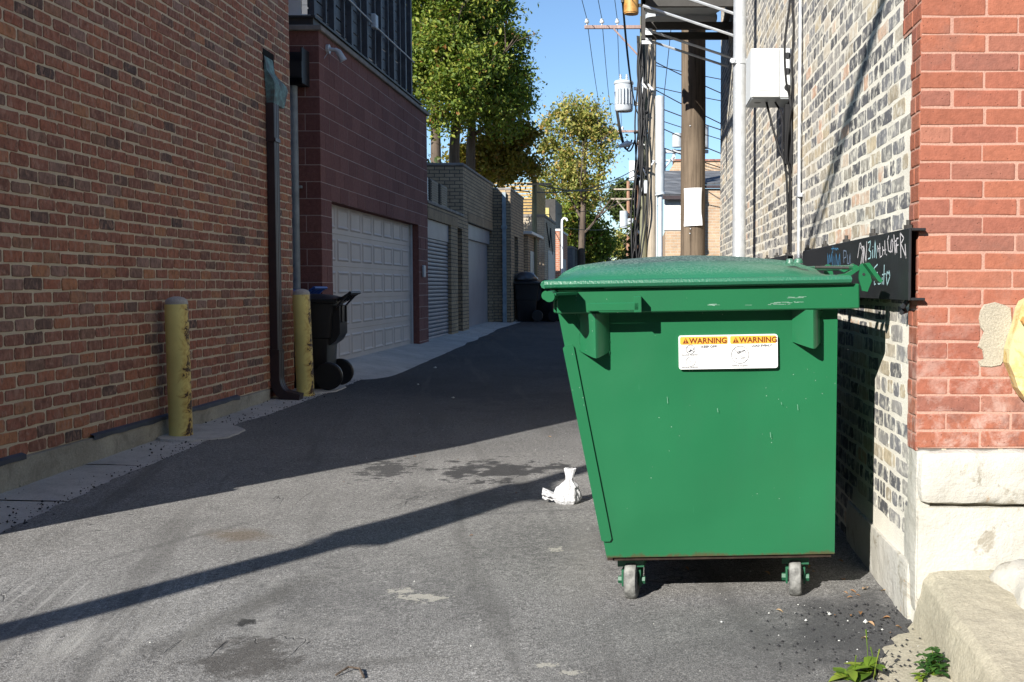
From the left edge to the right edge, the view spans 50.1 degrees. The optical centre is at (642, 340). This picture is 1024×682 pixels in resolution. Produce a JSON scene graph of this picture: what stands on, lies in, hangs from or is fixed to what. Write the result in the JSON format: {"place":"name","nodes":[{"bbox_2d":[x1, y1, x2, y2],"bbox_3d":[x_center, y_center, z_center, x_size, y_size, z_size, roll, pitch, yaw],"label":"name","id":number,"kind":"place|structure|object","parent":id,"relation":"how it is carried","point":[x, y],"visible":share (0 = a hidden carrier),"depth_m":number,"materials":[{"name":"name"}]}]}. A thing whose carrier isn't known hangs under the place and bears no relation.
{"place":"outdoors","nodes":[
{"label":"outdoors","id":0,"kind":"place"},
{"bbox_2d":[9,413,266,501],"bbox_3d":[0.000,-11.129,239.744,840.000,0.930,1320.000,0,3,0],"label":"ground","id":1,"kind":"structure","parent":0,"point":[60,501],"depth_m":6.35,"materials":[{"name":"grey concrete"}]},
{"bbox_2d":[0,0,294,500],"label":"brick building","id":2,"kind":"structure","parent":1,"relation":"on","point":[133,172],"depth_m":7.84,"materials":[{"name":"brick"}]},
{"bbox_2d":[264,56,303,399],"bbox_3d":[-3.582,-1.093,10.924,0.302,3.444,0.430,0,3,0],"label":"downspout","id":3,"kind":"object","parent":2,"relation":"attached to","point":[276,91],"visible":0.98,"depth_m":10.79,"materials":[{"name":"grey metal"}]},
{"bbox_2d":[288,0,429,359],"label":"block garage","id":4,"kind":"structure","parent":1,"relation":"on","point":[362,135],"depth_m":14.87,"materials":[{"name":"dark red painted concrete block"},{"name":"dark steel"},{"name":"beige paint"}]},
{"bbox_2d":[289,47,309,289],"bbox_3d":[-3.980,-1.369,12.479,0.280,3.910,0.405,0,3,0],"label":"leader pipe","id":5,"kind":"object","parent":4,"relation":"attached to","point":[299,76],"visible":0.62,"depth_m":12.43,"materials":[{"name":"black metal"}]},
{"bbox_2d":[325,44,345,61],"bbox_3d":[-3.614,-3.393,12.778,0.237,0.208,0.114,0,3,-8],"label":"floodlight","id":6,"kind":"object","parent":4,"relation":"attached to","point":[338,52],"visible":1,"depth_m":12.75,"materials":[{"name":"grey metal"}]},
{"bbox_2d":[332,204,409,359],"bbox_3d":[-3.888,-0.784,15.545,0.064,2.130,5.030,0,3,0],"label":"garage door","id":7,"kind":"structure","parent":4,"relation":"in","point":[370,252],"depth_m":15.42,"materials":[{"name":"beige paint"}]},
{"bbox_2d":[406,0,509,162],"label":"pear tree","id":8,"kind":"object","parent":1,"relation":"on","point":[425,40],"visible":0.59,"depth_m":26.98,"materials":[{"name":"green plant"}]},
{"bbox_2d":[427,163,493,339],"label":"brick garage","id":9,"kind":"structure","parent":1,"relation":"on","point":[460,266],"depth_m":22.46,"materials":[{"name":"brick"}]},
{"bbox_2d":[428,178,437,203],"bbox_3d":[-4.184,-2.761,20.176,0.632,0.470,0.740,0,3,0],"label":"air conditioner","id":10,"kind":"object","parent":9,"relation":"on","point":[433,190],"visible":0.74,"depth_m":19.99,"materials":[{"name":"metal"}]},
{"bbox_2d":[427,154,444,162],"bbox_3d":[-5.007,-3.885,24.264,1.690,1.064,3.252,0,3,0],"label":"planter shrub","id":11,"kind":"object","parent":9,"relation":"on","point":[436,158],"visible":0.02,"depth_m":24.50,"materials":[{"name":"green plant"}]},
{"bbox_2d":[428,219,448,339],"bbox_3d":[-3.815,-1.118,19.979,0.070,2.148,2.280,0,3,0],"label":"roller door","id":12,"kind":"structure","parent":9,"relation":"in","point":[437,232],"depth_m":20.05,"materials":[{"name":"grey paint"}]},
{"bbox_2d":[438,183,446,206],"bbox_3d":[-4.184,-2.809,21.125,0.632,0.470,0.740,0,3,0],"label":"air conditioner","id":13,"kind":"object","parent":9,"relation":"on","point":[442,195],"visible":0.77,"depth_m":20.94,"materials":[{"name":"metal"}]},
{"bbox_2d":[468,224,489,326],"bbox_3d":[-3.850,-1.416,25.060,0.100,2.428,3.700,0,3,0],"label":"overhead door","id":14,"kind":"structure","parent":9,"relation":"in","point":[478,238],"depth_m":25.30,"materials":[{"name":"grey paint"}]},
{"bbox_2d":[412,0,537,162],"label":"pear tree","id":15,"kind":"object","parent":1,"relation":"on","point":[454,152],"visible":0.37,"depth_m":27.87,"materials":[{"name":"green plant"}]},
{"bbox_2d":[430,116,554,192],"bbox_3d":[-4.469,-4.692,32.084,4.082,4.059,3.052,2,4,36],"label":"maple tree","id":16,"kind":"object","parent":1,"relation":"on","point":[502,166],"visible":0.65,"depth_m":31.32,"materials":[{"name":"green plant"}]},
{"bbox_2d":[462,0,547,170],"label":"pear tree","id":17,"kind":"object","parent":1,"relation":"on","point":[518,66],"visible":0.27,"depth_m":29.10,"materials":[{"name":"green plant"}]},
{"bbox_2d":[493,188,523,322],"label":"brick garage","id":18,"kind":"structure","parent":1,"relation":"on","point":[514,238],"depth_m":27.15,"materials":[{"name":"brick"}]},
{"bbox_2d":[501,192,506,321],"bbox_3d":[-3.455,-2.053,27.048,0.130,3.300,0.095,0,3,0],"label":"downspout","id":19,"kind":"object","parent":18,"relation":"attached to","point":[504,228],"visible":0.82,"depth_m":27.01,"materials":[{"name":"grey paint"}]},
{"bbox_2d":[496,182,555,281],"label":"garage","id":20,"kind":"structure","parent":1,"relation":"on","point":[546,224],"depth_m":36.21,"materials":[{"name":"brick"}]},
{"bbox_2d":[548,250,554,279],"bbox_3d":[-3.254,-2.084,38.494,0.032,2.200,2.700,0,3,0],"label":"door","id":21,"kind":"structure","parent":20,"relation":"in","point":[551,258],"depth_m":38.45,"materials":[{"name":"grey paint"}]},
{"bbox_2d":[513,170,632,192],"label":"overhead wire","id":22,"kind":"object","parent":20,"relation":"attached to","point":[572,191],"visible":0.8,"depth_m":40.22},
{"bbox_2d":[524,231,543,281],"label":"garage","id":23,"kind":"structure","parent":1,"relation":"on","point":[529,236],"depth_m":31.63,"materials":[{"name":"brick"}]},
{"bbox_2d":[530,251,533,272],"bbox_3d":[-3.304,-1.695,32.806,0.032,2.000,2.100,0,3,0],"label":"door","id":24,"kind":"structure","parent":23,"relation":"in","point":[531,253],"depth_m":32.17,"materials":[{"name":"grey paint"}]},
{"bbox_2d":[527,175,551,280],"bbox_3d":[-3.125,-2.596,32.903,0.750,4.990,0.185,0,3,0],"label":"utility pole","id":25,"kind":"object","parent":1,"relation":"on","point":[534,184],"visible":0.52,"depth_m":32.79,"materials":[{"name":"brown wood"}]},
{"bbox_2d":[541,176,633,191],"bbox_3d":[-1.751,-5.845,38.756,0.036,1.550,12.399,1,3,14],"label":"overhead wire","id":26,"kind":"object","parent":25,"relation":"attached to","point":[586,190],"visible":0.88,"depth_m":37.67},
{"bbox_2d":[523,199,567,277],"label":"garage","id":27,"kind":"structure","parent":1,"relation":"on","point":[553,208],"depth_m":43.40,"materials":[{"name":"red brick"}]},
{"bbox_2d":[563,259,565,271],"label":"door","id":28,"kind":"structure","parent":27,"relation":"in","point":[564,261],"depth_m":45.54,"materials":[{"name":"grey paint"}]},
{"bbox_2d":[561,217,567,273],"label":"vent pipe","id":29,"kind":"object","parent":1,"relation":"on","point":[563,218],"visible":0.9,"depth_m":42.92,"materials":[{"name":"white metal"}]},
{"bbox_2d":[567,246,577,269],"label":"garage","id":30,"kind":"structure","parent":1,"relation":"on","point":[572,256],"depth_m":49.39,"materials":[{"name":"stone"}]},
{"bbox_2d":[524,89,633,265],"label":"locust tree","id":31,"kind":"object","parent":1,"relation":"on","point":[583,125],"visible":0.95,"depth_m":49.21,"materials":[{"name":"green plant"}]},
{"bbox_2d":[577,201,580,243],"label":"post","id":32,"kind":"object","parent":1,"relation":"on","point":[579,204],"visible":0.11,"depth_m":51.37,"materials":[{"name":"brown wood"}]},
{"bbox_2d":[553,184,625,263],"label":"hedge tree","id":33,"kind":"object","parent":1,"relation":"on","point":[599,242],"visible":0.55,"depth_m":53.28,"materials":[{"name":"green plant"}]},
{"bbox_2d":[585,210,618,263],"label":"hedge tree","id":34,"kind":"object","parent":1,"relation":"on","point":[608,259],"visible":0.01,"depth_m":56.47,"materials":[{"name":"green plant"}]},
{"bbox_2d":[618,218,634,258],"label":"ivy","id":35,"kind":"object","parent":34,"relation":"attached to","point":[628,241],"visible":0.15,"depth_m":57.86,"materials":[{"name":"green plant"}]},
{"bbox_2d":[584,16,646,258],"bbox_3d":[-0.734,-5.438,35.529,2.279,10.402,0.696,-1,3,-11],"label":"utility pole","id":36,"kind":"object","parent":1,"relation":"on","point":[623,98],"visible":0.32,"depth_m":35.32,"materials":[{"name":"brown wood"}]},
{"bbox_2d":[588,29,600,110],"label":"overhead wire","id":37,"kind":"object","parent":36,"relation":"attached to","point":[593,66],"visible":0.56,"depth_m":41.21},
{"bbox_2d":[602,29,612,123],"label":"overhead wire","id":38,"kind":"object","parent":36,"relation":"attached to","point":[606,72],"visible":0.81,"depth_m":42.05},
{"bbox_2d":[615,110,631,149],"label":"overhead wire","id":39,"kind":"object","parent":36,"relation":"attached to","point":[619,131],"visible":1,"depth_m":35.38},
{"bbox_2d":[614,92,635,151],"bbox_3d":[-0.575,-7.161,35.383,0.694,1.949,0.053,0,3,0],"label":"overhead wire","id":40,"kind":"object","parent":36,"relation":"attached to","point":[622,134],"visible":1,"depth_m":35.39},
{"bbox_2d":[656,87,720,100],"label":"overhead wire","id":41,"kind":"object","parent":36,"relation":"attached to","point":[680,92],"visible":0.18,"depth_m":34.76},
{"bbox_2d":[656,65,720,79],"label":"overhead wire","id":42,"kind":"object","parent":36,"relation":"attached to","point":[680,71],"visible":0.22,"depth_m":34.51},
{"bbox_2d":[600,177,633,247],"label":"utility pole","id":43,"kind":"object","parent":1,"relation":"on","point":[614,212],"visible":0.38,"depth_m":86.70,"materials":[{"name":"brown wood"}]},
{"bbox_2d":[612,228,626,259],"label":"birch tree","id":44,"kind":"object","parent":1,"relation":"on","point":[620,233],"visible":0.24,"depth_m":93.92,"materials":[{"name":"green plant"}]},
{"bbox_2d":[611,181,633,255],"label":"utility pole","id":45,"kind":"object","parent":1,"relation":"on","point":[624,217],"visible":0.45,"depth_m":71.39,"materials":[{"name":"brown wood"}]},
{"bbox_2d":[617,126,637,132],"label":"utility pole","id":46,"kind":"object","parent":1,"relation":"on","point":[628,131],"visible":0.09,"depth_m":59.30,"materials":[{"name":"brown wood"}]},
{"bbox_2d":[546,199,629,214],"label":"overhead wire","id":47,"kind":"object","parent":46,"relation":"attached to","point":[583,211],"visible":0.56,"depth_m":48.34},
{"bbox_2d":[563,225,627,229],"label":"overhead wire","id":48,"kind":"object","parent":46,"relation":"attached to","point":[602,229],"visible":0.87,"depth_m":46.68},
{"bbox_2d":[621,0,664,257],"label":"utility pole","id":49,"kind":"object","parent":1,"relation":"on","point":[653,133],"visible":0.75,"depth_m":27.58,"materials":[{"name":"brown wood"}]},
{"bbox_2d":[623,3,637,113],"bbox_3d":[-0.273,-7.895,31.463,0.033,1.909,7.975,0,3,3],"label":"overhead wire","id":50,"kind":"object","parent":49,"relation":"attached to","point":[628,59],"visible":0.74,"depth_m":29.39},
{"bbox_2d":[622,3,640,103],"bbox_3d":[-0.284,-7.953,31.461,0.025,1.686,7.977,0,3,3],"label":"overhead wire","id":51,"kind":"object","parent":49,"relation":"attached to","point":[626,49],"visible":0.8,"depth_m":28.89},
{"bbox_2d":[629,161,634,180],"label":"junction cabinet","id":52,"kind":"object","parent":49,"relation":"attached to","point":[631,166],"visible":0.58,"depth_m":49.57,"materials":[{"name":"white metal"}]},
{"bbox_2d":[664,30,670,93],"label":"overhead wire","id":53,"kind":"object","parent":49,"relation":"attached to","point":[667,65],"visible":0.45,"depth_m":31.95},
{"bbox_2d":[656,90,719,123],"bbox_3d":[2.649,-5.393,27.761,4.711,2.124,0.025,0,3,0],"label":"overhead wire","id":54,"kind":"object","parent":49,"relation":"attached to","point":[680,103],"visible":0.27,"depth_m":27.71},
{"bbox_2d":[656,62,720,92],"bbox_3d":[2.649,-6.067,27.226,4.816,2.124,0.025,1,3,12],"label":"overhead wire","id":55,"kind":"object","parent":49,"relation":"attached to","point":[680,74],"visible":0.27,"depth_m":27.56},
{"bbox_2d":[664,109,719,129],"bbox_3d":[2.623,-5.018,26.279,5.626,1.925,0.025,2,3,32],"label":"overhead wire","id":56,"kind":"object","parent":49,"relation":"attached to","point":[680,115],"visible":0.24,"depth_m":27.31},
{"bbox_2d":[665,129,719,152],"bbox_3d":[2.649,-4.494,26.806,5.118,2.025,0.025,1,3,23],"label":"overhead wire","id":57,"kind":"object","parent":49,"relation":"attached to","point":[680,136],"visible":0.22,"depth_m":27.36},
{"bbox_2d":[665,148,719,167],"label":"overhead wire","id":58,"kind":"object","parent":49,"relation":"attached to","point":[680,154],"visible":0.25,"depth_m":27.93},
{"bbox_2d":[639,179,646,257],"bbox_3d":[0.030,-2.499,32.873,0.260,4.801,0.315,0,3,0],"label":"utility pole","id":59,"kind":"object","parent":1,"relation":"on","point":[644,253],"visible":0.3,"depth_m":32.77,"materials":[{"name":"brown wood"}]},
{"bbox_2d":[663,159,719,255],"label":"shingled house","id":60,"kind":"structure","parent":1,"relation":"on","point":[672,215],"depth_m":29.89,"materials":[{"name":"beige brick"}]},
{"bbox_2d":[681,30,705,255],"bbox_3d":[0.647,-3.535,13.827,0.322,8.801,0.343,0,3,0],"label":"utility pole","id":61,"kind":"object","parent":1,"relation":"on","point":[693,100],"visible":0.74,"depth_m":13.77,"materials":[{"name":"brown wood"}]},
{"bbox_2d":[720,0,1023,621],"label":"corner building","id":62,"kind":"structure","parent":1,"relation":"on","point":[912,111],"depth_m":4.04,"materials":[{"name":"brick"}]},
{"bbox_2d":[641,0,732,67],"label":"condenser shelf","id":63,"kind":"object","parent":62,"relation":"attached to","point":[649,35],"visible":0.91,"depth_m":12.30,"materials":[{"name":"metal"}]},
{"bbox_2d":[645,11,716,21],"bbox_3d":[0.445,-4.118,12.578,0.838,0.800,0.508,0,3,0],"label":"condenser","id":64,"kind":"object","parent":63,"relation":"on","point":[651,17],"visible":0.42,"depth_m":12.46,"materials":[{"name":"grey metal"}]},
{"bbox_2d":[645,8,718,13],"bbox_3d":[0.445,-4.080,11.828,0.838,0.800,0.808,0,3,0],"label":"condenser","id":65,"kind":"object","parent":63,"relation":"on","point":[690,10],"visible":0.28,"depth_m":12.10,"materials":[{"name":"grey metal"}]},
{"bbox_2d":[730,0,746,256],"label":"service pipe","id":66,"kind":"object","parent":62,"relation":"attached to","point":[738,61],"visible":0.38,"depth_m":9.51,"materials":[{"name":"metal"}]},
{"bbox_2d":[746,48,791,107],"bbox_3d":[0.876,-1.830,7.554,0.276,0.340,0.406,0,3,0],"label":"utility box","id":67,"kind":"object","parent":62,"relation":"attached to","point":[765,79],"visible":0.91,"depth_m":7.36,"materials":[{"name":"white metal"}]},
{"bbox_2d":[765,102,788,249],"bbox_3d":[0.928,-1.136,7.468,0.027,1.053,0.231,-3,4,-42],"label":"cable","id":68,"kind":"object","parent":67,"relation":"hanging from","point":[778,147],"visible":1,"depth_m":7.43,"materials":[{"name":"black rubber"}]},
{"bbox_2d":[774,89,792,174],"bbox_3d":[0.955,-1.420,7.421,0.041,0.579,0.250,-1,3,-23],"label":"cable","id":69,"kind":"object","parent":67,"relation":"hanging from","point":[791,129],"visible":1,"depth_m":7.34,"materials":[{"name":"black rubber"}]},
{"bbox_2d":[758,250,792,260],"bbox_3d":[1.004,-0.546,8.854,0.062,0.300,3.060,0,3,0],"label":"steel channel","id":70,"kind":"object","parent":62,"relation":"attached to","point":[783,257],"visible":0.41,"depth_m":7.59,"materials":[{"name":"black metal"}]},
{"bbox_2d":[783,0,790,244],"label":"cable","id":71,"kind":"object","parent":62,"relation":"attached to","point":[784,50],"visible":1,"depth_m":7.27,"materials":[{"name":"black rubber"}]},
{"bbox_2d":[783,104,790,164],"bbox_3d":[0.989,-1.405,7.373,0.047,0.400,0.070,0,3,0],"label":"cable bundle","id":72,"kind":"object","parent":62,"relation":"attached to","point":[786,110],"visible":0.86,"depth_m":7.34,"materials":[{"name":"black rubber"}]},
{"bbox_2d":[786,0,794,251],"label":"cable","id":73,"kind":"object","parent":62,"relation":"attached to","point":[787,134],"visible":1,"depth_m":7.29,"materials":[{"name":"black rubber"}]},
{"bbox_2d":[796,0,802,263],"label":"conduit","id":74,"kind":"object","parent":62,"relation":"attached to","point":[798,194],"visible":0.69,"depth_m":6.88,"materials":[{"name":"metal"}]},
{"bbox_2d":[803,220,925,314],"bbox_3d":[1.004,-0.336,5.274,0.063,0.357,2.632,0,3,0],"label":"sign","id":75,"kind":"object","parent":62,"relation":"attached to","point":[887,256],"visible":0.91,"depth_m":4.41,"materials":[{"name":"black metal"}]},
{"bbox_2d":[1003,298,1023,400],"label":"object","id":76,"kind":"object","parent":62,"relation":"attached to","point":[1013,358],"visible":1,"depth_m":3.94,"materials":[{"name":"paint"}]},
{"bbox_2d":[0,382,353,532],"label":"pavement","id":77,"kind":"structure","parent":0,"point":[58,487],"depth_m":6.87,"materials":[{"name":"concrete"}]},
{"bbox_2d":[164,296,192,435],"bbox_3d":[-3.592,0.221,8.382,0.175,1.132,0.175,-1,3,0],"label":"bollard","id":78,"kind":"object","parent":77,"relation":"on","point":[178,363],"visible":0.94,"depth_m":8.31,"materials":[{"name":"yellow metal"}]},
{"bbox_2d":[292,289,314,395],"bbox_3d":[-3.515,0.033,11.216,0.180,1.147,0.180,-2,3,0],"label":"bollard","id":79,"kind":"object","parent":77,"relation":"on","point":[303,342],"visible":0.93,"depth_m":11.15,"materials":[{"name":"yellow metal"}]},
{"bbox_2d":[293,286,327,293],"bbox_3d":[-4.086,-0.077,12.294,0.888,1.088,0.670,0,3,-2],"label":"trash cart","id":80,"kind":"object","parent":77,"relation":"on","point":[316,289],"visible":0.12,"depth_m":12.28,"materials":[{"name":"blue plastic"}]},
{"bbox_2d":[347,320,518,381],"bbox_3d":[-3.400,-0.125,21.952,1.300,0.312,18.600,0,3,0],"label":"garage apron","id":81,"kind":"object","parent":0,"point":[389,362],"visible":0.6,"depth_m":16.07,"materials":[{"name":"concrete"}]},
{"bbox_2d":[0,321,912,681],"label":"alley road","id":82,"kind":"structure","parent":0,"point":[324,531],"depth_m":4.84,"materials":[{"name":"grey asphalt"}]},
{"bbox_2d":[157,385,345,442],"bbox_3d":[-3.554,0.636,10.203,0.715,0.118,4.116,0,3,0],"label":"concrete footing","id":83,"kind":"object","parent":82,"relation":"on","point":[203,432],"visible":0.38,"depth_m":8.57,"materials":[{"name":"grey concrete"}]},
{"bbox_2d":[294,291,360,389],"bbox_3d":[-3.586,-0.017,11.880,0.888,1.058,0.670,0,3,-4],"label":"trash cart","id":84,"kind":"object","parent":83,"relation":"on","point":[329,326],"visible":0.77,"depth_m":11.63,"materials":[{"name":"black plastic"}]},
{"bbox_2d":[335,666,364,677],"bbox_3d":[-0.975,1.115,3.648,0.108,0.018,0.059,1,3,12],"label":"twig","id":85,"kind":"object","parent":82,"relation":"on","point":[352,667],"visible":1,"depth_m":3.66,"materials":[{"name":"wood"}]},
{"bbox_2d":[0,378,942,681],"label":"asphalt crumbs","id":86,"kind":"object","parent":82,"relation":"on","point":[750,630],"visible":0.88,"depth_m":4.17,"materials":[{"name":"black asphalt"}]},
{"bbox_2d":[149,366,883,668],"bbox_3d":[-0.906,0.745,9.009,3.848,0.234,11.323,0,3,0],"label":"pale grit","id":87,"kind":"object","parent":82,"relation":"on","point":[865,621],"visible":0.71,"depth_m":4.17,"materials":[{"name":"white gravel"}]},
{"bbox_2d":[513,279,545,321],"bbox_3d":[-2.947,-1.050,27.996,0.888,1.088,0.670,-1,3,-10],"label":"trash cart","id":88,"kind":"object","parent":82,"relation":"on","point":[527,294],"visible":0.88,"depth_m":27.73,"materials":[{"name":"black plastic"}]},
{"bbox_2d":[514,272,537,280],"bbox_3d":[-3.012,-1.634,27.950,0.656,0.320,0.489,-1,3,-10],"label":"lid","id":89,"kind":"object","parent":88,"relation":"on","point":[525,276],"visible":0.77,"depth_m":27.76,"materials":[{"name":"black plastic"}]},
{"bbox_2d":[536,284,559,321],"bbox_3d":[-2.477,-1.036,28.474,0.888,1.038,0.670,0,3,8],"label":"trash cart","id":90,"kind":"object","parent":82,"relation":"on","point":[545,308],"visible":0.41,"depth_m":28.23,"materials":[{"name":"black plastic"}]},
{"bbox_2d":[542,468,581,504],"bbox_3d":[-0.469,0.840,6.300,0.232,0.210,0.133,0,3,0],"label":"plastic bag","id":91,"kind":"object","parent":82,"relation":"on","point":[567,491],"visible":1,"depth_m":6.27,"materials":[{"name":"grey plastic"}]},
{"bbox_2d":[458,319,899,637],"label":"fallen leaves","id":92,"kind":"object","parent":82,"relation":"on","point":[768,572],"visible":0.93,"depth_m":4.46,"materials":[{"name":"brown plant"}]},
{"bbox_2d":[540,255,882,598],"bbox_3d":[0.274,0.309,5.113,1.326,1.420,2.072,-1,4,0],"label":"dumpster","id":93,"kind":"object","parent":82,"relation":"on","point":[704,391],"visible":1,"depth_m":4.34,"materials":[{"name":"green paint"}]},
{"bbox_2d":[828,656,872,681],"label":"weed","id":94,"kind":"object","parent":82,"relation":"on","point":[848,675],"visible":0.98,"depth_m":3.53,"materials":[{"name":"green plant"}]},
{"bbox_2d":[845,629,886,680],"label":"weed","id":95,"kind":"object","parent":82,"relation":"on","point":[869,661],"visible":1,"depth_m":3.57,"materials":[{"name":"green plant"}]},
{"bbox_2d":[424,0,720,259],"label":"sky","id":96,"kind":"structure","parent":0,"point":[567,66],"materials":[{"name":"blue"}]},
{"bbox_2d":[664,126,708,170],"bbox_3d":[1.300,-5.971,36.169,1.800,2.400,0.450,0,3,0],"label":"transformer","id":97,"kind":"object","parent":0,"point":[676,141],"visible":0.32,"depth_m":36.05,"materials":[{"name":"white metal"}]},
{"bbox_2d":[877,623,951,681],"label":"street pavement","id":98,"kind":"structure","parent":0,"point":[915,643],"depth_m":3.70,"materials":[{"name":"concrete"}]},
{"bbox_2d":[910,672,927,681],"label":"weed","id":99,"kind":"object","parent":98,"relation":"on","point":[920,678],"visible":1,"depth_m":3.52,"materials":[{"name":"green plant"}]},
{"bbox_2d":[914,646,949,676],"bbox_3d":[0.961,1.056,3.566,0.136,0.091,0.106,3,4,43],"label":"clover plant","id":100,"kind":"object","parent":98,"relation":"on","point":[932,660],"visible":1,"depth_m":3.55,"materials":[{"name":"green plant"}]},
{"bbox_2d":[913,570,1023,681],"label":"concrete step","id":101,"kind":"object","parent":98,"relation":"on","point":[969,624],"visible":0.89,"depth_m":3.60,"materials":[{"name":"beige concrete"}]},
{"bbox_2d":[989,559,1023,608],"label":"stone block","id":102,"kind":"object","parent":101,"relation":"on","point":[1008,576],"depth_m":3.83,"materials":[{"name":"stone"}]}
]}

